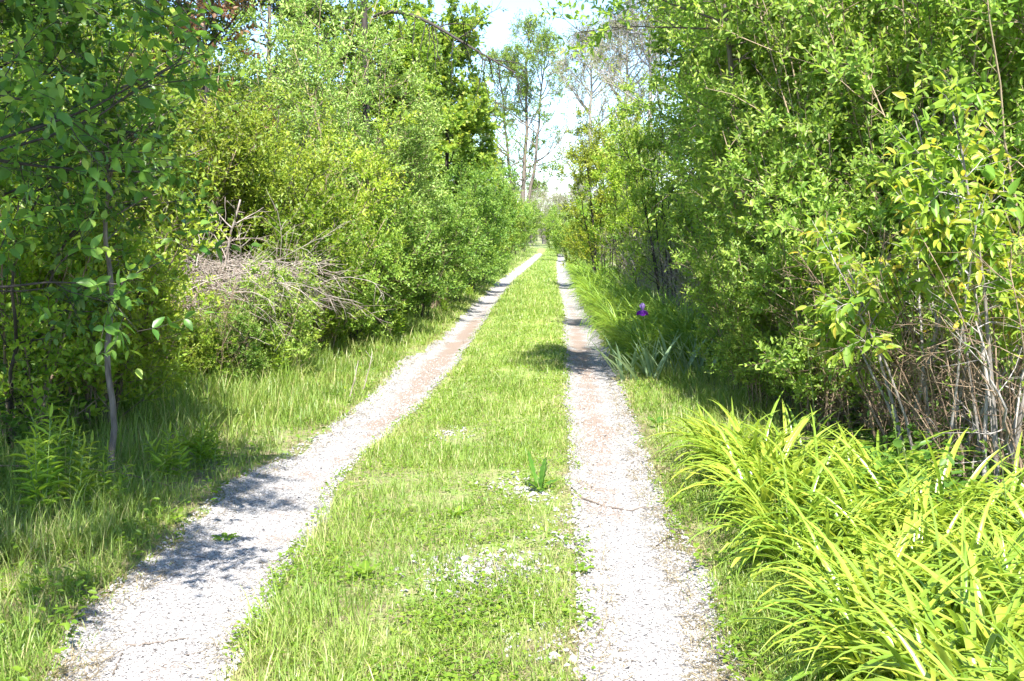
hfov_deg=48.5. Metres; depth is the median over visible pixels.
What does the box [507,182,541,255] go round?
shrub
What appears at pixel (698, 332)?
daylily clump
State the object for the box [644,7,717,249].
tall tree
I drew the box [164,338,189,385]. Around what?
leafy weed
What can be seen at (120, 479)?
leafy weed
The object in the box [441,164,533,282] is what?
shrub
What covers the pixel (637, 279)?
dead brush
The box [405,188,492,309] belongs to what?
shrub
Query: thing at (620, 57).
sparse tree
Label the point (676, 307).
daylily clump
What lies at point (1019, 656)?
daylily clump
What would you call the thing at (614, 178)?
shrub
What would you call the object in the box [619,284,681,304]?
daylily clump
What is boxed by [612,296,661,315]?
daylily clump
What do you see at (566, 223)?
shrub
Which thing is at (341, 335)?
leafy weed
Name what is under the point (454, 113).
tall tree
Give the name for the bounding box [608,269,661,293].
daylily clump
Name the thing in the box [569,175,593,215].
tall tree
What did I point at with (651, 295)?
daylily clump
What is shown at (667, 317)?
daylily clump
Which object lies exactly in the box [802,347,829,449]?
grass stalk
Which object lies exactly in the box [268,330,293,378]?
leafy weed
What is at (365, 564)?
rosette weed
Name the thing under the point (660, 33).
tall tree
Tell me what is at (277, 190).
shrub
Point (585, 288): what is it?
daylily clump
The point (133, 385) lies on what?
leafy weed
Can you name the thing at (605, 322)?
daylily clump
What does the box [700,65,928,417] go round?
shrub
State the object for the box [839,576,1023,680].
daylily clump
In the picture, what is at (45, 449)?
leafy weed
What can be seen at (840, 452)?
daylily clump
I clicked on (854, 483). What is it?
daylily clump
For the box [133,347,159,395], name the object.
leafy weed
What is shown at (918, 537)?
daylily clump
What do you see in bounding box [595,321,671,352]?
daylily clump
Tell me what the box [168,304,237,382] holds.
shrub
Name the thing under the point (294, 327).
shrub
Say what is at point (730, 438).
daylily clump
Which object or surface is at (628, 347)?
daylily clump
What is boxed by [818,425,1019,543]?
daylily clump
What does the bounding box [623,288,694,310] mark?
daylily clump
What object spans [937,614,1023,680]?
daylily clump
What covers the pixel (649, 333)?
daylily clump
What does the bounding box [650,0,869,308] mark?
shrub
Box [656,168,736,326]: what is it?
shrub
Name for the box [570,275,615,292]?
daylily clump
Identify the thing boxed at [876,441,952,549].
grass stalk
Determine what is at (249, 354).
shrub
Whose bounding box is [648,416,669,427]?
rosette weed
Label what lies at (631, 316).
daylily clump
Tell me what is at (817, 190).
shrub
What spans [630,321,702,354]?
daylily clump
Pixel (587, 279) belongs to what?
daylily clump
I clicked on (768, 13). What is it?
shrub
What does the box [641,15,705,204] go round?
tall tree
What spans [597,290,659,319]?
daylily clump
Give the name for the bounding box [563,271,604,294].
daylily clump
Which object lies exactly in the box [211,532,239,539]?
rosette weed
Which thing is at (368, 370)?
fallen twig
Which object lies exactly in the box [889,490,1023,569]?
daylily clump
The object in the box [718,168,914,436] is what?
shrub
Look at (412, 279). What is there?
shrub
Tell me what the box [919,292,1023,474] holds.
dead branch
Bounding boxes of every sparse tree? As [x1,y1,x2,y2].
[543,15,641,212]
[573,0,691,207]
[575,7,675,202]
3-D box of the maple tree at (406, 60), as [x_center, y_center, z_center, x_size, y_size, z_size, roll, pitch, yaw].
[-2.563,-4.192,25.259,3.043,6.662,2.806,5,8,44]
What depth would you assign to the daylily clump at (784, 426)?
6.63 m
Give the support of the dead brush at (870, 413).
on the ground at (308, 436)
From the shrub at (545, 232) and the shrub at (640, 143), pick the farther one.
the shrub at (545, 232)
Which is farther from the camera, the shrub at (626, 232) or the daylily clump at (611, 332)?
the shrub at (626, 232)
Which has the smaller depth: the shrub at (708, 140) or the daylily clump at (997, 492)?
the daylily clump at (997, 492)
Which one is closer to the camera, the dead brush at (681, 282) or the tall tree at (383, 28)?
the dead brush at (681, 282)
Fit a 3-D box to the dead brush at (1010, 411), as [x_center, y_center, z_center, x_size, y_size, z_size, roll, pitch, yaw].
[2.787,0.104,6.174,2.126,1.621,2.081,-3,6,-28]
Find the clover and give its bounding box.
[0,302,843,680]
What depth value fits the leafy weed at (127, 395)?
8.82 m
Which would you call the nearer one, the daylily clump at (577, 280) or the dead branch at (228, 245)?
the dead branch at (228, 245)
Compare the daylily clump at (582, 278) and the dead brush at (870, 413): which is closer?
the dead brush at (870, 413)
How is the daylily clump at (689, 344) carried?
on the ground at (308, 436)
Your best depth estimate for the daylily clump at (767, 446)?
6.67 m
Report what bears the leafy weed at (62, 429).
on the ground at (308, 436)
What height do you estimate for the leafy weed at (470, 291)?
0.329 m
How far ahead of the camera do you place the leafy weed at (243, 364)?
10.56 m
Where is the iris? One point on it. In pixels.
(651, 363)
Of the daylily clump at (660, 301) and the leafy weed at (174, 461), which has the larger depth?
the daylily clump at (660, 301)
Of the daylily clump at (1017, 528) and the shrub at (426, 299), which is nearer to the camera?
the daylily clump at (1017, 528)
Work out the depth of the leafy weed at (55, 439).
6.32 m
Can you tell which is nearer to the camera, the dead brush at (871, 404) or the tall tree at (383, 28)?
the dead brush at (871, 404)
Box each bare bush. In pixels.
[514,177,549,242]
[526,186,564,243]
[539,177,577,229]
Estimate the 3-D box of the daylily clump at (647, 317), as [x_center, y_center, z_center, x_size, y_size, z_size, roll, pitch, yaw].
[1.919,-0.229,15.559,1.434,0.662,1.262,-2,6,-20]
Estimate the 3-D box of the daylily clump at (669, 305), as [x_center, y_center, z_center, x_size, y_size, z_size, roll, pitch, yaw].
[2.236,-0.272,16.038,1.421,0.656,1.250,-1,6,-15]
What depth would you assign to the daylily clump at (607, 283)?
23.00 m
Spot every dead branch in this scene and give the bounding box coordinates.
[200,199,270,307]
[908,199,996,409]
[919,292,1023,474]
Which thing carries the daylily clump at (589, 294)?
on the ground at (308, 436)
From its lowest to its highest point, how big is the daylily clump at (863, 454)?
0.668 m
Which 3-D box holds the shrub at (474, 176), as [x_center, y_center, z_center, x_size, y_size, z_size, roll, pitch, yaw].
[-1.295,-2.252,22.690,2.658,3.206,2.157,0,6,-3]
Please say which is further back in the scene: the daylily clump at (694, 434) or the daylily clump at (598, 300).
the daylily clump at (598, 300)
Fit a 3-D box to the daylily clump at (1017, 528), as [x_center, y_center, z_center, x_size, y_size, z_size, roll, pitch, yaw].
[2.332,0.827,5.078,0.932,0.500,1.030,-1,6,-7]
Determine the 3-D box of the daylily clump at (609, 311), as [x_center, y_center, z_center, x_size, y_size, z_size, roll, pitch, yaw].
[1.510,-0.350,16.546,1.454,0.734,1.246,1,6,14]
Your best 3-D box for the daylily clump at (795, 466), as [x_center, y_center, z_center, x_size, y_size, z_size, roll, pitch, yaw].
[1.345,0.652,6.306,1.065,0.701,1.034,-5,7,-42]
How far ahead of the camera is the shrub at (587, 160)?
29.25 m
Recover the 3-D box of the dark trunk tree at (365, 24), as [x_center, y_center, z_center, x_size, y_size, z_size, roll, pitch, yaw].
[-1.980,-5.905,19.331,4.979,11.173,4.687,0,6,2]
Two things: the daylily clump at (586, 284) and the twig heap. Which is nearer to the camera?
the twig heap
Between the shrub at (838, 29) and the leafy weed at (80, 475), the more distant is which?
the shrub at (838, 29)
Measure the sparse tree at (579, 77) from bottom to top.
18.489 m
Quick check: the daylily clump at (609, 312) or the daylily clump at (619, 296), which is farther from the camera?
the daylily clump at (619, 296)
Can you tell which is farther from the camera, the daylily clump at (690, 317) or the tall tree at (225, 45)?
the tall tree at (225, 45)
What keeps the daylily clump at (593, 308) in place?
on the ground at (308, 436)
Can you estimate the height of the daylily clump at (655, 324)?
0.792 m
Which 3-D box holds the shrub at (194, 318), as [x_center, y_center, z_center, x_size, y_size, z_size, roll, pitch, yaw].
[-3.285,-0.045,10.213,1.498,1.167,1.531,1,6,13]
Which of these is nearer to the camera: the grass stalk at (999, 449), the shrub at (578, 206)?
the grass stalk at (999, 449)
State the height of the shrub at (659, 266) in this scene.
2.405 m
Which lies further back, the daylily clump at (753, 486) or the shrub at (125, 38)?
the shrub at (125, 38)
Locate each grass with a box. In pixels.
[0,246,538,680]
[564,251,914,680]
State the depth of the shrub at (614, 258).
33.80 m
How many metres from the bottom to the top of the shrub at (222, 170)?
3.852 m
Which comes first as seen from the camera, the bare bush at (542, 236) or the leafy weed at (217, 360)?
the leafy weed at (217, 360)
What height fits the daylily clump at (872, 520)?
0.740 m
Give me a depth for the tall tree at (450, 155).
45.38 m
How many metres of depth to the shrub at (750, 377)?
9.05 m
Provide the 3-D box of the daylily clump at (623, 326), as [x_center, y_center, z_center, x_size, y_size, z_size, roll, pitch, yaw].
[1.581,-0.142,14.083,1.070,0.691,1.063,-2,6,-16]
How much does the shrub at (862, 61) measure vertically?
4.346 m
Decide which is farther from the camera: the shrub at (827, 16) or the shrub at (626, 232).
the shrub at (626, 232)
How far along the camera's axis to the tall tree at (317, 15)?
24.11 m
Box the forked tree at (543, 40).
[475,7,581,244]
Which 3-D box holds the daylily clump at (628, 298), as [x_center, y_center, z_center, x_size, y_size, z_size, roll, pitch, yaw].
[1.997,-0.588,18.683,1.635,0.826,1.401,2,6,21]
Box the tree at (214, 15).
[125,0,284,172]
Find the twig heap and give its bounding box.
[115,199,395,348]
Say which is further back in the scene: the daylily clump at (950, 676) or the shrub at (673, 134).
the shrub at (673, 134)
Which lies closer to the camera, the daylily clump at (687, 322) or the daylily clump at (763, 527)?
the daylily clump at (763, 527)
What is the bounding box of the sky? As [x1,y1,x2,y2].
[11,0,695,227]
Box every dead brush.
[592,220,688,293]
[618,219,706,318]
[766,286,1003,447]
[772,214,1023,475]
[809,212,1023,492]
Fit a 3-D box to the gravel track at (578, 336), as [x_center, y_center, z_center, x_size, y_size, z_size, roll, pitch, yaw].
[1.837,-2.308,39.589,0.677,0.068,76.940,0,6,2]
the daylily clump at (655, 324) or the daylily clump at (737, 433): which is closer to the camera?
the daylily clump at (737, 433)
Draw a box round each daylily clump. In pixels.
[558,277,617,307]
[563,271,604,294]
[564,272,605,287]
[566,270,617,299]
[567,282,626,315]
[568,279,605,301]
[569,280,617,301]
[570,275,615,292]
[572,269,598,293]
[572,288,614,310]
[572,293,620,325]
[573,284,611,304]
[574,262,608,277]
[575,290,622,318]
[577,271,641,293]
[577,299,635,324]
[578,267,617,282]
[578,284,624,313]
[578,307,657,337]
[580,293,650,333]
[580,293,660,335]
[580,296,637,327]
[581,286,646,321]
[581,305,650,342]
[586,304,651,339]
[586,315,674,349]
[588,279,655,304]
[588,287,653,307]
[589,306,686,359]
[594,279,678,308]
[594,305,697,365]
[594,325,683,363]
[595,282,642,297]
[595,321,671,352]
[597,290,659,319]
[598,307,651,353]
[599,269,656,290]
[599,294,658,314]
[603,292,681,347]
[605,297,682,326]
[606,286,658,307]
[608,267,665,289]
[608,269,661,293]
[608,275,677,295]
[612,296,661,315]
[613,300,686,327]
[613,302,705,343]
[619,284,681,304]
[620,274,687,306]
[620,297,660,322]
[620,317,721,363]
[622,273,673,302]
[622,289,703,322]
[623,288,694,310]
[624,278,705,316]
[624,308,702,343]
[627,294,698,312]
[629,297,718,339]
[630,294,723,358]
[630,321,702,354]
[631,283,700,324]
[633,293,700,309]
[635,304,707,323]
[636,295,723,335]
[639,404,793,470]
[644,300,706,319]
[647,315,721,338]
[648,389,863,495]
[656,307,737,369]
[656,397,822,490]
[659,313,744,357]
[662,303,713,347]
[662,440,891,533]
[663,402,842,514]
[687,445,923,586]
[693,522,1023,680]
[694,448,901,552]
[699,480,938,602]
[700,411,842,466]
[702,399,865,479]
[718,405,949,527]
[721,432,888,504]
[723,448,979,584]
[730,486,966,642]
[738,534,1018,661]
[761,568,1023,680]
[769,444,973,555]
[770,421,979,494]
[801,426,968,515]
[801,498,1023,680]
[804,479,1005,591]
[813,493,1023,623]
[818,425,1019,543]
[820,487,1023,654]
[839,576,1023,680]
[856,451,1023,568]
[865,503,1023,633]
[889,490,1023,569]
[891,430,1023,529]
[917,592,1023,680]
[918,657,956,680]
[928,477,1023,557]
[928,478,1023,560]
[934,457,1023,536]
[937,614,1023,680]
[959,523,1023,638]
[977,580,1023,670]
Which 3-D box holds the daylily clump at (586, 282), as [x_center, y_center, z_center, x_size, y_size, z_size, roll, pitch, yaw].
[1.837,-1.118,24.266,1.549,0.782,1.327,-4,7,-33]
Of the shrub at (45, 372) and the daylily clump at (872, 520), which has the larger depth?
the shrub at (45, 372)
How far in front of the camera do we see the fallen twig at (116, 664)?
4.02 m
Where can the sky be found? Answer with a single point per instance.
(497, 31)
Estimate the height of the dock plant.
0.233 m
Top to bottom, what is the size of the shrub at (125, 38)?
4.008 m
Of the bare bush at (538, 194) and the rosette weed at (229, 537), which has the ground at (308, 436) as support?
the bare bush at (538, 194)
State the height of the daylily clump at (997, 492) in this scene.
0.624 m
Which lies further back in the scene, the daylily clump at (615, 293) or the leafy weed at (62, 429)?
the daylily clump at (615, 293)
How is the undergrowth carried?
on the ground at (308, 436)
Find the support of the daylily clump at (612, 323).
on the ground at (308, 436)
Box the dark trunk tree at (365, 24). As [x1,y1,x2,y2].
[361,0,538,161]
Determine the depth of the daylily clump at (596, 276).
27.55 m
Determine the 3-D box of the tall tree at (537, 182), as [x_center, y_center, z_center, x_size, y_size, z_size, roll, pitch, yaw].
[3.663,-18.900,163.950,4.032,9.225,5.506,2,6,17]
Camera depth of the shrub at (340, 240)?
12.70 m
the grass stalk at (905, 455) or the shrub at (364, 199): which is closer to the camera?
the grass stalk at (905, 455)
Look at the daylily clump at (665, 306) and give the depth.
15.74 m
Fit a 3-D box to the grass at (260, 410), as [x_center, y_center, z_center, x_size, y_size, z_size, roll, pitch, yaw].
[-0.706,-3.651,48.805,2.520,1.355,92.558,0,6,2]
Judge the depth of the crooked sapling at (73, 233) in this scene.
7.38 m
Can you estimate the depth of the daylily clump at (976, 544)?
4.30 m
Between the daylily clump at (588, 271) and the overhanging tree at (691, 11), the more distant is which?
the daylily clump at (588, 271)
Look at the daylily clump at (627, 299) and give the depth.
18.03 m
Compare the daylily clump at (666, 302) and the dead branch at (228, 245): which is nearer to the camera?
the dead branch at (228, 245)
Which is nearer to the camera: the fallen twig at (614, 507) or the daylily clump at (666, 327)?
the fallen twig at (614, 507)
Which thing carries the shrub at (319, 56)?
on the ground at (308, 436)
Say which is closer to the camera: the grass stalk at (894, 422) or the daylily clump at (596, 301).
the grass stalk at (894, 422)
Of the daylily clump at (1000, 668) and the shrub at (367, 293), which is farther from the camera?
the shrub at (367, 293)
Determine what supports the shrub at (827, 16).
on the ground at (308, 436)
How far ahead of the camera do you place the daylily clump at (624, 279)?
24.52 m
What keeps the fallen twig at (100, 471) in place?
on the grass at (260, 410)
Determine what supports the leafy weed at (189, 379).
on the ground at (308, 436)
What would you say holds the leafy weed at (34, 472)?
on the ground at (308, 436)
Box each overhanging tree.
[529,0,904,389]
[626,0,763,332]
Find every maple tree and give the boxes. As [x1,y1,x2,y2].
[342,0,469,256]
[384,0,504,264]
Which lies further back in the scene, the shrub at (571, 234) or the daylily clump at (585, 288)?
the shrub at (571, 234)
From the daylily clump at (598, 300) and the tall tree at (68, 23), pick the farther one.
the daylily clump at (598, 300)
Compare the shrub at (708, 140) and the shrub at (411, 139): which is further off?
the shrub at (411, 139)
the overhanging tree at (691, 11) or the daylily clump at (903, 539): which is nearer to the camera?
the daylily clump at (903, 539)
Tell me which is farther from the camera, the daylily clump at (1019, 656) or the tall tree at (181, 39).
the tall tree at (181, 39)
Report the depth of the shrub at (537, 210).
75.39 m
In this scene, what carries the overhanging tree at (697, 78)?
on the ground at (308, 436)
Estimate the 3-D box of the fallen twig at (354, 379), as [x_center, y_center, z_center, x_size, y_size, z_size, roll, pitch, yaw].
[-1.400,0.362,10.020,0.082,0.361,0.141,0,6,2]
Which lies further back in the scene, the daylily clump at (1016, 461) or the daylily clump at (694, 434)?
the daylily clump at (694, 434)
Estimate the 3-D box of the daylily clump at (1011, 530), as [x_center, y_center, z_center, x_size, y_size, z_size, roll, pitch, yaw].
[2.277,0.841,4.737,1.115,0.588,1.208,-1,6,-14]
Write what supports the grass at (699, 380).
on the ground at (308, 436)
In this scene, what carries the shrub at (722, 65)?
on the ground at (308, 436)
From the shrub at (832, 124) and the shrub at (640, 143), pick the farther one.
the shrub at (640, 143)
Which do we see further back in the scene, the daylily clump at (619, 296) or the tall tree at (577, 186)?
the tall tree at (577, 186)
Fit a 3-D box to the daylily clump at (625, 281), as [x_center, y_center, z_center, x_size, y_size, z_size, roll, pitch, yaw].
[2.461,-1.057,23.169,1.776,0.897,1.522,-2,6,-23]
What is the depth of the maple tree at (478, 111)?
27.90 m
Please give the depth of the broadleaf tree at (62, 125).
5.36 m
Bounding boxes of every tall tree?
[1,0,143,68]
[1,1,227,154]
[4,1,269,184]
[105,0,308,188]
[171,0,435,209]
[236,0,451,203]
[426,80,478,183]
[430,82,477,183]
[526,179,548,240]
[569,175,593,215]
[641,0,892,232]
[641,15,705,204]
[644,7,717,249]
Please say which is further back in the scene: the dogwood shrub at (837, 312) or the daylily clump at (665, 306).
the daylily clump at (665, 306)
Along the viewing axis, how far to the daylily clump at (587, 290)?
22.45 m
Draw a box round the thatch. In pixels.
[0,308,836,680]
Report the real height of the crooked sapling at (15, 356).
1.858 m
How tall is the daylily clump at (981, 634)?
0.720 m
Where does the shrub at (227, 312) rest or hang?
on the ground at (308, 436)
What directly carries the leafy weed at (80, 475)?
on the ground at (308, 436)
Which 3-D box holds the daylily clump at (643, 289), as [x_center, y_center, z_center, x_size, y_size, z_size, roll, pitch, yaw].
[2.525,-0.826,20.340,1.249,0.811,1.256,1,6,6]
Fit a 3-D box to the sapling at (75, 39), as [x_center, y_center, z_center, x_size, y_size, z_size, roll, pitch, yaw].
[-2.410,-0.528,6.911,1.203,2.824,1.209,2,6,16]
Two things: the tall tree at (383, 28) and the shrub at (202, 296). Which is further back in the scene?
the tall tree at (383, 28)
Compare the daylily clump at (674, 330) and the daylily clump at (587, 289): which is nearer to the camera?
the daylily clump at (674, 330)
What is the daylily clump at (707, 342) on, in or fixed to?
on the ground at (308, 436)
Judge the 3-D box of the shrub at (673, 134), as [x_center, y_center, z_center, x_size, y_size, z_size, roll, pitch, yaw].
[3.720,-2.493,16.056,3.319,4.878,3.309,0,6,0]
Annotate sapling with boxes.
[0,10,219,476]
[0,184,78,442]
[0,189,113,426]
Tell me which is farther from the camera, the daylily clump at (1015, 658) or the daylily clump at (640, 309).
the daylily clump at (640, 309)
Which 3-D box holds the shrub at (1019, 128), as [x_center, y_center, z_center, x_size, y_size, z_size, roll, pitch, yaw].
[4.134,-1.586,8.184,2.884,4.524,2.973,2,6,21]
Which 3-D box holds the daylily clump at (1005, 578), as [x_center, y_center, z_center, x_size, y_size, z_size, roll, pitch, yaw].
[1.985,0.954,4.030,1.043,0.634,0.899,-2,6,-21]
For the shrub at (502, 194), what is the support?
on the ground at (308, 436)
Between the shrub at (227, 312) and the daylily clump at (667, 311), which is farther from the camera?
the daylily clump at (667, 311)
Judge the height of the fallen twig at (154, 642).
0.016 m
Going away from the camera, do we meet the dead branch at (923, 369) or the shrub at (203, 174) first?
the dead branch at (923, 369)
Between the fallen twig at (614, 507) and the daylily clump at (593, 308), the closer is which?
the fallen twig at (614, 507)
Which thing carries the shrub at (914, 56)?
on the ground at (308, 436)
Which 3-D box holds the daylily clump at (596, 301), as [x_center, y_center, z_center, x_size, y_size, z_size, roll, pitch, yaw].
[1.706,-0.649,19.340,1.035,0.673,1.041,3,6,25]
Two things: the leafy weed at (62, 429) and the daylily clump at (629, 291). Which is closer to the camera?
the leafy weed at (62, 429)
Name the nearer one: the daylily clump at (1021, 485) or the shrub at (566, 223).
the daylily clump at (1021, 485)
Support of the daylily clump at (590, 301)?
on the ground at (308, 436)
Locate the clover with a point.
(424, 624)
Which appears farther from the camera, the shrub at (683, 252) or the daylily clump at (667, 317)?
the shrub at (683, 252)
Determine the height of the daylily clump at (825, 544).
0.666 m
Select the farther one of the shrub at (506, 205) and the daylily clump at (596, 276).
the shrub at (506, 205)
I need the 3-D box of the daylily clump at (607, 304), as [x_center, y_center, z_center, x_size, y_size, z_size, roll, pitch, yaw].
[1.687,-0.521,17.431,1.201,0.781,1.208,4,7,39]
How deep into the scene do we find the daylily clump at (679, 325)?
13.52 m
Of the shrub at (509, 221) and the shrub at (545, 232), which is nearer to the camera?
the shrub at (509, 221)
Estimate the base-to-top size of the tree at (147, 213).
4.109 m
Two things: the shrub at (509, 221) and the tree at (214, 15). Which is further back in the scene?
the shrub at (509, 221)
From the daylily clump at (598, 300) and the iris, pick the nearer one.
the iris
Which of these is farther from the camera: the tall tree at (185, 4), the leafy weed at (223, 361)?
the tall tree at (185, 4)
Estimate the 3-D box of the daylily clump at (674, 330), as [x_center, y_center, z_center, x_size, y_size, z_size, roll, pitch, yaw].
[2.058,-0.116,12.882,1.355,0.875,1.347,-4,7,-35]
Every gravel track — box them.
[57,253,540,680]
[556,253,747,680]
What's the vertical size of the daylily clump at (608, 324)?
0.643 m
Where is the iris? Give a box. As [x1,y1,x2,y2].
[590,303,717,381]
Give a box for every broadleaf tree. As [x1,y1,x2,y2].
[0,0,234,360]
[0,0,261,379]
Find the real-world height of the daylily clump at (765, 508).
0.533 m
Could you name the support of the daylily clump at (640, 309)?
on the ground at (308, 436)
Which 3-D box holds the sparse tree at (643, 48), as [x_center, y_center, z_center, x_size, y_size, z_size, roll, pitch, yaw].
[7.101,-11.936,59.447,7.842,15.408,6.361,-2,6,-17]
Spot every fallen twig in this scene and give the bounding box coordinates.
[0,465,177,487]
[110,649,123,676]
[124,637,188,645]
[350,363,357,395]
[363,351,372,388]
[577,495,662,510]
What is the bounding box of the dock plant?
[527,450,557,491]
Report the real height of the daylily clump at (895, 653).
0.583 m
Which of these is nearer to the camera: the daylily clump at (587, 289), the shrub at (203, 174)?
the shrub at (203, 174)
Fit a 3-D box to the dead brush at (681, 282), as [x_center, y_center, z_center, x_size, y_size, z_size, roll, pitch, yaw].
[2.880,-1.109,17.807,2.333,1.868,2.387,3,7,32]
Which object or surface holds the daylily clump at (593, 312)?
on the ground at (308, 436)
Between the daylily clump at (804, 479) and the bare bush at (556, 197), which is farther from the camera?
the bare bush at (556, 197)
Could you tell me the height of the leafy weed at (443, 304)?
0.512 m
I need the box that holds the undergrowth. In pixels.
[0,268,1023,542]
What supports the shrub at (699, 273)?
on the ground at (308, 436)
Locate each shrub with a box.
[0,0,158,385]
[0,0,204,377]
[0,25,228,311]
[0,132,151,447]
[0,172,230,431]
[102,255,221,396]
[113,33,280,309]
[135,272,234,370]
[141,308,221,383]
[142,74,359,302]
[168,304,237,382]
[171,271,265,381]
[202,293,281,382]
[205,245,322,373]
[215,0,419,221]
[216,79,421,324]
[229,19,453,327]
[246,173,405,350]
[282,196,409,344]
[308,182,452,336]
[342,90,452,272]
[356,175,480,320]
[405,148,512,301]
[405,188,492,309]
[419,154,516,293]
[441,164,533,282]
[454,176,514,272]
[466,176,518,258]
[498,183,530,256]
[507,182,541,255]
[511,198,545,252]
[536,203,569,256]
[542,197,587,260]
[553,101,658,275]
[564,186,620,265]
[567,198,590,262]
[572,118,651,268]
[573,113,682,283]
[589,58,713,303]
[603,177,681,281]
[603,187,659,278]
[632,201,696,296]
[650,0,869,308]
[653,18,764,284]
[656,5,900,386]
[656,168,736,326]
[658,195,737,307]
[664,192,772,396]
[685,0,1001,328]
[694,0,1023,410]
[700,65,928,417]
[702,210,811,416]
[706,45,1023,433]
[717,0,999,375]
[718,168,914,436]
[733,0,999,207]
[754,0,1023,429]
[777,0,1023,442]
[789,169,1023,475]
[829,0,1023,388]
[866,66,1023,490]
[901,0,1023,379]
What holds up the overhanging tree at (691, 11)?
on the ground at (308, 436)
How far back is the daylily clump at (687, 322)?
13.17 m
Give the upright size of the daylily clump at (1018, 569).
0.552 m
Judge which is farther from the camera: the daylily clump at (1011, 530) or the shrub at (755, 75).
the shrub at (755, 75)
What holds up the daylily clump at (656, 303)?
on the ground at (308, 436)
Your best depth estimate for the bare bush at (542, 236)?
124.18 m
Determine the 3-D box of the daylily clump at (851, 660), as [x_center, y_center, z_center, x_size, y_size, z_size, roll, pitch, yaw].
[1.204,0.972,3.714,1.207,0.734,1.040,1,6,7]
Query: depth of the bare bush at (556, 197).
119.09 m
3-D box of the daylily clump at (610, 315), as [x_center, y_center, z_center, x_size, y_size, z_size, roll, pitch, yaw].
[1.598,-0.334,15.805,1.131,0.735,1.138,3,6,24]
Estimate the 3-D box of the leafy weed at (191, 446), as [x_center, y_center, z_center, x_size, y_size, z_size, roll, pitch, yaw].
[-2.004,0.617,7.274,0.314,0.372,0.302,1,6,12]
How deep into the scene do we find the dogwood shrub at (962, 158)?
6.08 m
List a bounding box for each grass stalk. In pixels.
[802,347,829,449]
[869,405,928,483]
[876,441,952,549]
[973,438,1023,542]
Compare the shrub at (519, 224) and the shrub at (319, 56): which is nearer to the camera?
the shrub at (319, 56)
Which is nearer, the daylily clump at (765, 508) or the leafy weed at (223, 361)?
the daylily clump at (765, 508)
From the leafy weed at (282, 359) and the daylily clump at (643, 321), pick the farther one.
the daylily clump at (643, 321)
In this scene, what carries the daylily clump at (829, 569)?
on the ground at (308, 436)
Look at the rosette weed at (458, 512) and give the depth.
5.99 m
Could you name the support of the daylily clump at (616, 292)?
on the ground at (308, 436)
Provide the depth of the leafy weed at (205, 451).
7.17 m
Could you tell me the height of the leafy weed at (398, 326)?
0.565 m
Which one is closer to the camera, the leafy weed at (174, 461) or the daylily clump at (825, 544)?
the daylily clump at (825, 544)
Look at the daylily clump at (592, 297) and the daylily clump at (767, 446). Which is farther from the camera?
the daylily clump at (592, 297)
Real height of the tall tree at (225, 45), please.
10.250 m
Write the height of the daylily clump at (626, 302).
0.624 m
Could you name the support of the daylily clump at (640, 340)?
on the ground at (308, 436)
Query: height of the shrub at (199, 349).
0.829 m
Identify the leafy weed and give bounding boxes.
[5,403,67,523]
[21,403,75,513]
[28,406,93,500]
[42,396,80,464]
[44,417,111,515]
[74,440,137,514]
[100,370,138,420]
[126,354,151,407]
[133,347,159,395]
[140,422,194,482]
[155,356,198,397]
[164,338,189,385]
[174,410,221,466]
[186,420,229,469]
[202,332,235,377]
[203,326,232,385]
[222,341,262,381]
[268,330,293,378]
[328,328,349,346]
[390,300,408,337]
[439,289,450,312]
[466,285,472,293]
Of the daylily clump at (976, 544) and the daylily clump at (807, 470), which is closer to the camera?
the daylily clump at (976, 544)
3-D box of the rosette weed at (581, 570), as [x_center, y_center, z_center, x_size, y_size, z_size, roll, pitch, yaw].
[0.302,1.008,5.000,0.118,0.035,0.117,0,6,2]
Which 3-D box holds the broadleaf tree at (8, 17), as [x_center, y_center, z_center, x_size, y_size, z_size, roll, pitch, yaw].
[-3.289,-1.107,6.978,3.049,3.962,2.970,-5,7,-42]
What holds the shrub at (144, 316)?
on the ground at (308, 436)
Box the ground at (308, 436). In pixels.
[0,236,1023,680]
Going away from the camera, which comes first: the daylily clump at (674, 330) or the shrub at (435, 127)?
the daylily clump at (674, 330)
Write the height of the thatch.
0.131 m
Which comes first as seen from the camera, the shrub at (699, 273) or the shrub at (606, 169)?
the shrub at (699, 273)
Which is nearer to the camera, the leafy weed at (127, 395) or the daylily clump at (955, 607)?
the daylily clump at (955, 607)
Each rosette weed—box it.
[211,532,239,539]
[349,560,382,573]
[445,506,467,517]
[567,563,593,572]
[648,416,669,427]
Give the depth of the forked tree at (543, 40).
101.92 m

